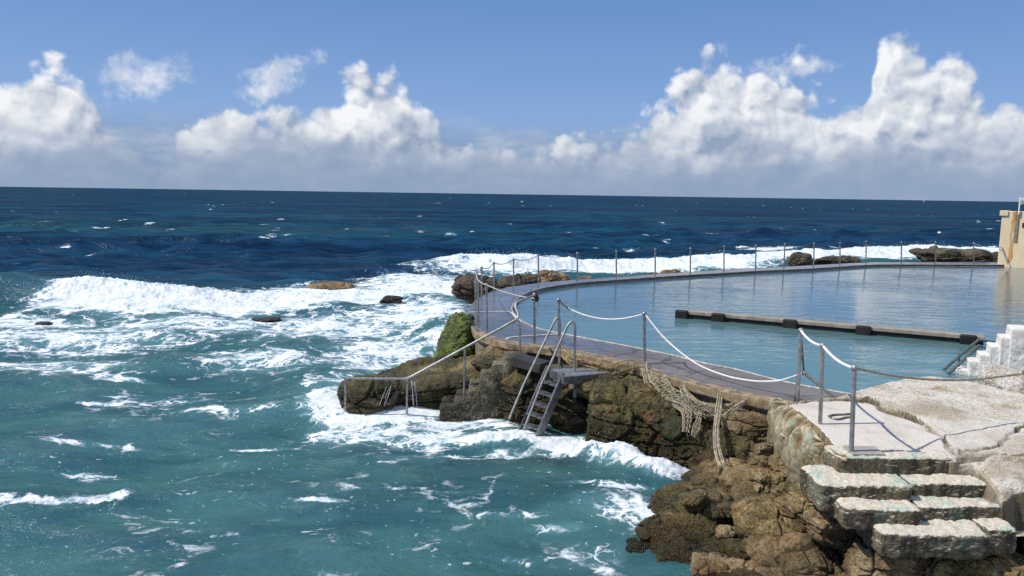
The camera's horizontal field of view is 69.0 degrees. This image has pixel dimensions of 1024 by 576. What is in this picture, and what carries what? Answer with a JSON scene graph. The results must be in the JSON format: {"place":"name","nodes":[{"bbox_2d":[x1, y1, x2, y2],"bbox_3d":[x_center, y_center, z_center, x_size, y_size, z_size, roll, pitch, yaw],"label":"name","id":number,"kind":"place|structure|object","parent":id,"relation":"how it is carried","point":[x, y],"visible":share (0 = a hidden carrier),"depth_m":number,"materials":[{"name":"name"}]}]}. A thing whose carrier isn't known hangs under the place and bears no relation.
{"place":"outdoors","nodes":[
{"label":"outdoors","id":0,"kind":"place"},
{"bbox_2d":[0,187,1023,575],"bbox_3d":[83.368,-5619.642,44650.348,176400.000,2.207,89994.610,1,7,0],"label":"sea","id":1,"kind":"structure","parent":0,"point":[156,427],"depth_m":18.97,"materials":[{"name":"liquid"}]},
{"bbox_2d":[34,321,52,324],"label":"rock","id":2,"kind":"object","parent":1,"relation":"in","point":[44,323],"visible":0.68,"depth_m":25.28,"materials":[{"name":"stone"}]},
{"bbox_2d":[251,317,281,321],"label":"rock","id":3,"kind":"object","parent":1,"relation":"in","point":[271,319],"visible":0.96,"depth_m":26.19,"materials":[{"name":"stone"}]},
{"bbox_2d":[305,280,354,289],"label":"rock","id":4,"kind":"object","parent":1,"relation":"in","point":[330,285],"visible":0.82,"depth_m":33.75,"materials":[{"name":"beige stone"}]},
{"bbox_2d":[336,374,401,413],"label":"rock","id":5,"kind":"object","parent":1,"relation":"in","point":[365,396],"visible":0.83,"depth_m":15.80,"materials":[{"name":"brown stone"}]},
{"bbox_2d":[379,382,416,404],"bbox_3d":[-2.366,2.235,15.505,0.785,0.603,0.113,0,7,-10],"label":"water trickle","id":6,"kind":"object","parent":5,"relation":"on","point":[412,394],"visible":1,"depth_m":15.51,"materials":[{"name":"white liquid"}]},
{"bbox_2d":[379,295,402,303],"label":"rock","id":7,"kind":"object","parent":1,"relation":"on","point":[390,299],"visible":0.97,"depth_m":30.02,"materials":[{"name":"black stone"}]},
{"bbox_2d":[378,354,480,408],"bbox_3d":[-1.741,2.537,17.365,4.568,2.074,2.939,1,7,0],"label":"rock","id":8,"kind":"object","parent":1,"relation":"in","point":[434,385],"visible":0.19,"depth_m":16.22,"materials":[{"name":"brown stone"}]},
{"bbox_2d":[470,345,508,369],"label":"rock","id":9,"kind":"object","parent":8,"relation":"on","point":[485,357],"visible":0.42,"depth_m":16.19,"materials":[{"name":"brown stone"}]},
{"bbox_2d":[434,312,475,356],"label":"rock","id":10,"kind":"object","parent":1,"relation":"in","point":[456,334],"visible":0.66,"depth_m":18.13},
{"bbox_2d":[451,274,498,303],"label":"rock","id":11,"kind":"object","parent":1,"relation":"in","point":[463,287],"visible":0.64,"depth_m":26.64,"materials":[{"name":"brown stone"}]},
{"bbox_2d":[497,273,540,288],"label":"rock","id":12,"kind":"object","parent":1,"relation":"in","point":[507,281],"visible":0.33,"depth_m":28.35,"materials":[{"name":"stone"}]},
{"bbox_2d":[54,241,996,297],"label":"sea spray","id":13,"kind":"object","parent":1,"relation":"on","point":[491,255],"visible":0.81,"depth_m":44.44,"materials":[{"name":"white liquid"}]},
{"bbox_2d":[500,368,567,423],"bbox_3d":[0.485,2.320,15.358,1.609,1.450,1.408,1,7,0],"label":"rock","id":14,"kind":"object","parent":1,"relation":"in","point":[512,383],"visible":0.42,"depth_m":14.87,"materials":[{"name":"brown stone"}]},
{"bbox_2d":[510,353,549,372],"bbox_3d":[0.369,1.520,15.057,0.677,0.306,0.511,5,8,27],"label":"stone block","id":15,"kind":"object","parent":14,"relation":"on","point":[523,361],"visible":0.76,"depth_m":14.89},
{"bbox_2d":[537,270,570,282],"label":"rock","id":16,"kind":"object","parent":1,"relation":"in","point":[549,276],"visible":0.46,"depth_m":30.72,"materials":[{"name":"beige stone"}]},
{"bbox_2d":[549,388,588,432],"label":"rock","id":17,"kind":"object","parent":1,"relation":"in","point":[569,414],"visible":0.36,"depth_m":14.18,"materials":[{"name":"brown stone"}]},
{"bbox_2d":[578,276,592,278],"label":"rock","id":18,"kind":"object","parent":1,"relation":"on","point":[585,277],"visible":0.33,"depth_m":31.54,"materials":[{"name":"brown stone"}]},
{"bbox_2d":[584,372,687,456],"bbox_3d":[2.385,2.543,13.591,2.362,1.832,1.923,3,7,14],"label":"rock","id":19,"kind":"object","parent":1,"relation":"in","point":[635,411],"visible":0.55,"depth_m":13.04,"materials":[{"name":"brown stone"}]},
{"bbox_2d":[508,317,606,436],"bbox_3d":[0.858,1.705,14.192,1.800,2.221,0.794,-2,8,-22],"label":"ladder","id":20,"kind":"object","parent":19,"relation":"attached to","point":[574,375],"visible":0.88,"depth_m":14.11,"materials":[{"name":"grey metal"}]},
{"bbox_2d":[574,376,622,399],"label":"rock","id":21,"kind":"object","parent":19,"relation":"on","point":[583,389],"visible":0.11,"depth_m":13.95,"materials":[{"name":"brown stone"}]},
{"bbox_2d":[647,481,693,512],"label":"rock","id":22,"kind":"object","parent":1,"relation":"on","point":[660,498],"visible":0.52,"depth_m":10.52,"materials":[{"name":"brown stone"}]},
{"bbox_2d":[660,269,680,273],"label":"rock","id":23,"kind":"object","parent":1,"relation":"on","point":[671,271],"visible":0.42,"depth_m":36.96,"materials":[{"name":"beige stone"}]},
{"bbox_2d":[467,262,1003,424],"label":"pool wall","id":24,"kind":"structure","parent":1,"relation":"in","point":[707,394],"depth_m":14.41,"materials":[{"name":"concrete"}]},
{"bbox_2d":[439,351,527,421],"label":"rock steps","id":25,"kind":"object","parent":24,"relation":"attached to","point":[481,398],"visible":0.73,"depth_m":15.27,"materials":[{"name":"grey stone"}]},
{"bbox_2d":[344,292,538,414],"bbox_3d":[-1.460,1.357,15.755,4.056,2.518,0.769,1,7,0],"label":"handrail","id":26,"kind":"object","parent":25,"relation":"on","point":[535,296],"visible":0.94,"depth_m":15.44,"materials":[{"name":"metal"}]},
{"bbox_2d":[561,346,644,375],"bbox_3d":[1.619,1.466,14.538,2.070,0.405,0.468,7,9,40],"label":"rope net","id":27,"kind":"object","parent":24,"relation":"on","point":[568,358],"visible":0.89,"depth_m":14.32,"materials":[{"name":"beige fabric"}]},
{"bbox_2d":[641,361,744,436],"bbox_3d":[2.861,1.932,12.965,0.875,0.814,2.370,-4,9,-36],"label":"rope net","id":28,"kind":"object","parent":24,"relation":"hanging from","point":[691,412],"visible":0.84,"depth_m":12.69,"materials":[{"name":"beige fabric"}]},
{"bbox_2d":[557,298,836,402],"bbox_3d":[2.995,0.995,13.271,0.896,1.499,6.111,-4,9,-34],"label":"rope barrier","id":29,"kind":"object","parent":24,"relation":"on","point":[796,399],"visible":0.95,"depth_m":12.52,"materials":[{"name":"fabric"}]},
{"bbox_2d":[713,393,746,469],"bbox_3d":[3.461,2.228,11.782,0.545,0.842,1.785,3,8,19],"label":"rope net","id":30,"kind":"object","parent":24,"relation":"hanging from","point":[717,421],"visible":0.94,"depth_m":11.81,"materials":[{"name":"beige fabric"}]},
{"bbox_2d":[468,262,1003,403],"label":"pool deck","id":31,"kind":"structure","parent":24,"relation":"on","point":[665,364],"depth_m":16.61,"materials":[{"name":"concrete"}]},
{"bbox_2d":[483,311,520,321],"bbox_3d":[-0.171,0.714,19.821,0.957,0.001,2.030,-6,10,-44],"label":"deck line","id":32,"kind":"object","parent":31,"relation":"on","point":[506,311],"visible":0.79,"depth_m":20.33,"materials":[{"name":"white paint"}]},
{"bbox_2d":[475,272,534,330],"bbox_3d":[-0.643,0.264,19.027,0.701,1.144,6.835,-1,7,-13],"label":"rope fence","id":33,"kind":"object","parent":31,"relation":"on","point":[486,289],"visible":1,"depth_m":17.53,"materials":[{"name":"metal"}]},
{"bbox_2d":[475,241,1000,300],"bbox_3d":[11.007,-1.183,31.928,30.691,1.136,4.062,-3,8,-31],"label":"chain fence","id":34,"kind":"object","parent":31,"relation":"on","point":[690,248],"visible":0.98,"depth_m":31.97,"materials":[{"name":"metal"}]},
{"bbox_2d":[997,210,1023,267],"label":"cream wall","id":35,"kind":"structure","parent":31,"relation":"on","point":[1011,249],"depth_m":37.62,"materials":[{"name":"beige paint"}]},
{"bbox_2d":[1018,197,1023,214],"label":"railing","id":36,"kind":"object","parent":35,"relation":"attached to","point":[1021,201],"visible":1,"depth_m":37.22,"materials":[{"name":"white metal"}]},
{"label":"rock","id":37,"kind":"object","parent":24,"relation":"on","visible":0},
{"bbox_2d":[720,407,767,442],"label":"rock","id":38,"kind":"object","parent":37,"relation":"on","point":[752,425],"visible":0.52,"depth_m":11.87,"materials":[{"name":"brown stone"}]},
{"bbox_2d":[787,252,812,265],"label":"rock","id":39,"kind":"object","parent":1,"relation":"in","point":[798,259],"visible":0.67,"depth_m":40.65,"materials":[{"name":"brown stone"}]},
{"bbox_2d":[814,255,860,264],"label":"rock","id":40,"kind":"object","parent":1,"relation":"in","point":[832,259],"visible":0.58,"depth_m":40.72,"materials":[{"name":"brown stone"}]},
{"bbox_2d":[842,536,928,575],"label":"rock","id":41,"kind":"object","parent":1,"relation":"on","point":[863,558],"visible":0.55,"depth_m":7.91,"materials":[{"name":"brown stone"}]},
{"bbox_2d":[799,444,1016,560],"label":"stone steps","id":42,"kind":"structure","parent":41,"relation":"on","point":[894,503],"depth_m":8.04,"materials":[{"name":"grey stone"}]},
{"bbox_2d":[843,446,885,455],"bbox_3d":[4.074,1.889,8.628,0.374,0.028,0.281,1,7,0],"label":"deck hatch","id":43,"kind":"object","parent":42,"relation":"on","point":[867,450],"visible":1,"depth_m":8.57,"materials":[{"name":"grey concrete"}]},
{"bbox_2d":[908,245,997,261],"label":"rock","id":44,"kind":"object","parent":1,"relation":"on","point":[948,255],"visible":0.66,"depth_m":42.19,"materials":[{"name":"stone"}]},
{"bbox_2d":[991,251,998,259],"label":"rock","id":45,"kind":"object","parent":44,"relation":"on","point":[995,254],"visible":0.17,"depth_m":42.69,"materials":[{"name":"stone"}]},
{"bbox_2d":[0,0,1023,201],"label":"sky","id":46,"kind":"structure","parent":0,"point":[804,99],"materials":[{"name":"blue"}]},
{"bbox_2d":[692,468,770,575],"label":"rocky shore","id":47,"kind":"structure","parent":0,"point":[744,488],"depth_m":10.28,"materials":[{"name":"brown stone"}]},
{"bbox_2d":[625,537,650,552],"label":"rock","id":48,"kind":"object","parent":47,"relation":"on","point":[634,545],"visible":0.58,"depth_m":9.35,"materials":[{"name":"stone"}]},
{"bbox_2d":[649,540,697,553],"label":"rock","id":49,"kind":"object","parent":47,"relation":"on","point":[692,544],"visible":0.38,"depth_m":9.29,"materials":[{"name":"brown stone"}]},
{"bbox_2d":[634,505,721,541],"bbox_3d":[2.193,3.278,9.768,1.192,0.701,0.859,1,7,0],"label":"rock","id":50,"kind":"object","parent":47,"relation":"on","point":[661,524],"visible":0.4,"depth_m":9.62,"materials":[{"name":"brown stone"}]},
{"bbox_2d":[658,415,721,468],"bbox_3d":[3.135,2.776,12.698,1.392,1.200,1.280,3,7,13],"label":"rock","id":51,"kind":"object","parent":47,"relation":"on","point":[679,446],"visible":0.39,"depth_m":12.42,"materials":[{"name":"brown stone"}]},
{"bbox_2d":[651,526,728,563],"bbox_3d":[2.207,3.461,9.343,1.473,0.718,1.154,1,7,0],"label":"rock","id":52,"kind":"object","parent":47,"relation":"on","point":[676,548],"visible":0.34,"depth_m":9.22,"materials":[{"name":"brown stone"}]},
{"bbox_2d":[669,484,732,524],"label":"rock","id":53,"kind":"object","parent":47,"relation":"on","point":[716,502],"visible":0.38,"depth_m":9.92,"materials":[{"name":"brown stone"}]},
{"bbox_2d":[678,489,707,506],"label":"rock","id":54,"kind":"object","parent":53,"relation":"on","point":[697,497],"visible":1,"depth_m":9.76,"materials":[{"name":"brown stone"}]},
{"bbox_2d":[688,449,714,469],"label":"rock","id":55,"kind":"object","parent":47,"relation":"on","point":[702,455],"visible":0.12,"depth_m":11.94,"materials":[{"name":"brown stone"}]},
{"bbox_2d":[681,456,750,491],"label":"rock","id":56,"kind":"object","parent":47,"relation":"on","point":[735,471],"visible":0.3,"depth_m":10.89,"materials":[{"name":"brown stone"}]},
{"bbox_2d":[690,551,756,574],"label":"rock","id":57,"kind":"object","parent":47,"relation":"on","point":[714,562],"visible":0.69,"depth_m":8.71,"materials":[{"name":"brown stone"}]},
{"bbox_2d":[715,524,736,539],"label":"rock","id":58,"kind":"object","parent":47,"relation":"on","point":[723,532],"visible":0.62,"depth_m":9.44,"materials":[{"name":"brown stone"}]},
{"bbox_2d":[706,426,747,458],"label":"rock","id":59,"kind":"object","parent":47,"relation":"on","point":[727,442],"visible":0.29,"depth_m":11.77,"materials":[{"name":"brown stone"}]},
{"bbox_2d":[723,538,750,559],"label":"rock","id":60,"kind":"object","parent":47,"relation":"on","point":[735,548],"visible":0.57,"depth_m":8.94,"materials":[{"name":"brown stone"}]},
{"bbox_2d":[735,436,753,459],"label":"rock","id":61,"kind":"object","parent":47,"relation":"on","point":[743,448],"visible":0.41,"depth_m":11.46,"materials":[{"name":"brown stone"}]},
{"bbox_2d":[746,463,770,473],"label":"rock","id":62,"kind":"object","parent":47,"relation":"on","point":[765,470],"visible":0.16,"depth_m":10.90,"materials":[{"name":"brown stone"}]},
{"bbox_2d":[746,470,771,492],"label":"rock","id":63,"kind":"object","parent":47,"relation":"on","point":[761,482],"visible":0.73,"depth_m":10.43,"materials":[{"name":"brown stone"}]},
{"bbox_2d":[746,452,771,468],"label":"rock","id":64,"kind":"object","parent":47,"relation":"on","point":[758,461],"visible":0.6,"depth_m":10.97,"materials":[{"name":"brown stone"}]},
{"bbox_2d":[750,442,772,455],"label":"rock","id":65,"kind":"object","parent":64,"relation":"on","point":[762,448],"visible":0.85,"depth_m":11.02,"materials":[{"name":"brown stone"}]},
{"bbox_2d":[730,494,789,538],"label":"rock","id":66,"kind":"object","parent":47,"relation":"on","point":[757,516],"visible":0.34,"depth_m":9.29,"materials":[{"name":"brown stone"}]},
{"bbox_2d":[768,452,786,478],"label":"rock","id":67,"kind":"object","parent":47,"relation":"on","point":[776,464],"visible":0.23,"depth_m":10.53,"materials":[{"name":"brown stone"}]},
{"bbox_2d":[770,472,784,493],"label":"rock","id":68,"kind":"object","parent":47,"relation":"on","point":[776,479],"visible":0.41,"depth_m":10.33,"materials":[{"name":"brown stone"}]},
{"bbox_2d":[744,529,845,575],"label":"rock","id":69,"kind":"object","parent":47,"relation":"on","point":[793,553],"visible":0.59,"depth_m":8.66,"materials":[{"name":"brown stone"}]},
{"bbox_2d":[803,505,860,549],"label":"rock","id":70,"kind":"object","parent":69,"relation":"on","point":[825,529],"visible":0.48,"depth_m":8.40,"materials":[{"name":"brown stone"}]},
{"bbox_2d":[771,481,837,551],"bbox_3d":[3.776,2.746,9.109,1.012,0.870,0.883,1,7,0],"label":"rock","id":71,"kind":"object","parent":47,"relation":"on","point":[793,503],"visible":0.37,"depth_m":9.06,"materials":[{"name":"brown stone"}]},
{"bbox_2d":[767,397,847,481],"bbox_3d":[3.858,2.215,10.198,0.230,1.096,3.526,1,7,4],"label":"rippled rock","id":72,"kind":"object","parent":47,"relation":"on","point":[800,446],"visible":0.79,"depth_m":10.10,"materials":[{"name":"stone"}]},
{"bbox_2d":[921,551,1023,575],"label":"rock","id":73,"kind":"object","parent":47,"relation":"on","point":[1001,565],"visible":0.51,"depth_m":7.80,"materials":[{"name":"brown stone"}]},
{"bbox_2d":[1015,536,1023,555],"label":"rock","id":74,"kind":"object","parent":47,"relation":"on","point":[1020,545],"visible":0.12,"depth_m":8.71,"materials":[{"name":"black stone"}]},
{"bbox_2d":[513,266,1023,392],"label":"pool water","id":75,"kind":"structure","parent":0,"point":[987,303],"depth_m":21.45,"materials":[{"name":"blue liquid"}]},
{"bbox_2d":[675,309,984,344],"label":"pool beam","id":76,"kind":"structure","parent":75,"relation":"in","point":[921,334],"depth_m":18.68,"materials":[{"name":"concrete"}]},
{"bbox_2d":[956,324,1023,376],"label":"stepped wall","id":77,"kind":"structure","parent":75,"relation":"in","point":[1007,348],"depth_m":13.79,"materials":[{"name":"concrete"}]},
{"bbox_2d":[941,324,1023,374],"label":"pool handrail","id":78,"kind":"object","parent":77,"relation":"on","point":[959,363],"visible":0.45,"depth_m":14.63,"materials":[{"name":"silver metal"}]},
{"bbox_2d":[780,376,1023,554],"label":"rock platform","id":79,"kind":"object","parent":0,"point":[974,429],"visible":0.77,"depth_m":9.60,"materials":[{"name":"stone"}]},
{"bbox_2d":[828,413,849,419],"bbox_3d":[4.414,1.718,9.991,0.447,0.024,0.194,-3,8,-29],"label":"cord loop","id":80,"kind":"object","parent":79,"relation":"on","point":[840,414],"visible":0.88,"depth_m":9.95,"materials":[{"name":"fabric"}]},
{"bbox_2d":[800,330,1023,451],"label":"platform rail","id":81,"kind":"object","parent":79,"relation":"on","point":[854,368],"visible":1,"depth_m":9.14,"materials":[{"name":"metal"}]},
{"bbox_2d":[977,364,1023,393],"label":"rock","id":82,"kind":"object","parent":79,"relation":"on","point":[1013,383],"visible":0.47,"depth_m":12.31,"materials":[{"name":"stone"}]},
{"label":"rock","id":83,"kind":"object","parent":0,"visible":0},
{"bbox_2d":[841,539,862,555],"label":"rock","id":84,"kind":"object","parent":83,"relation":"on","point":[843,552],"visible":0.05,"depth_m":8.51,"materials":[{"name":"brown stone"}]}
]}

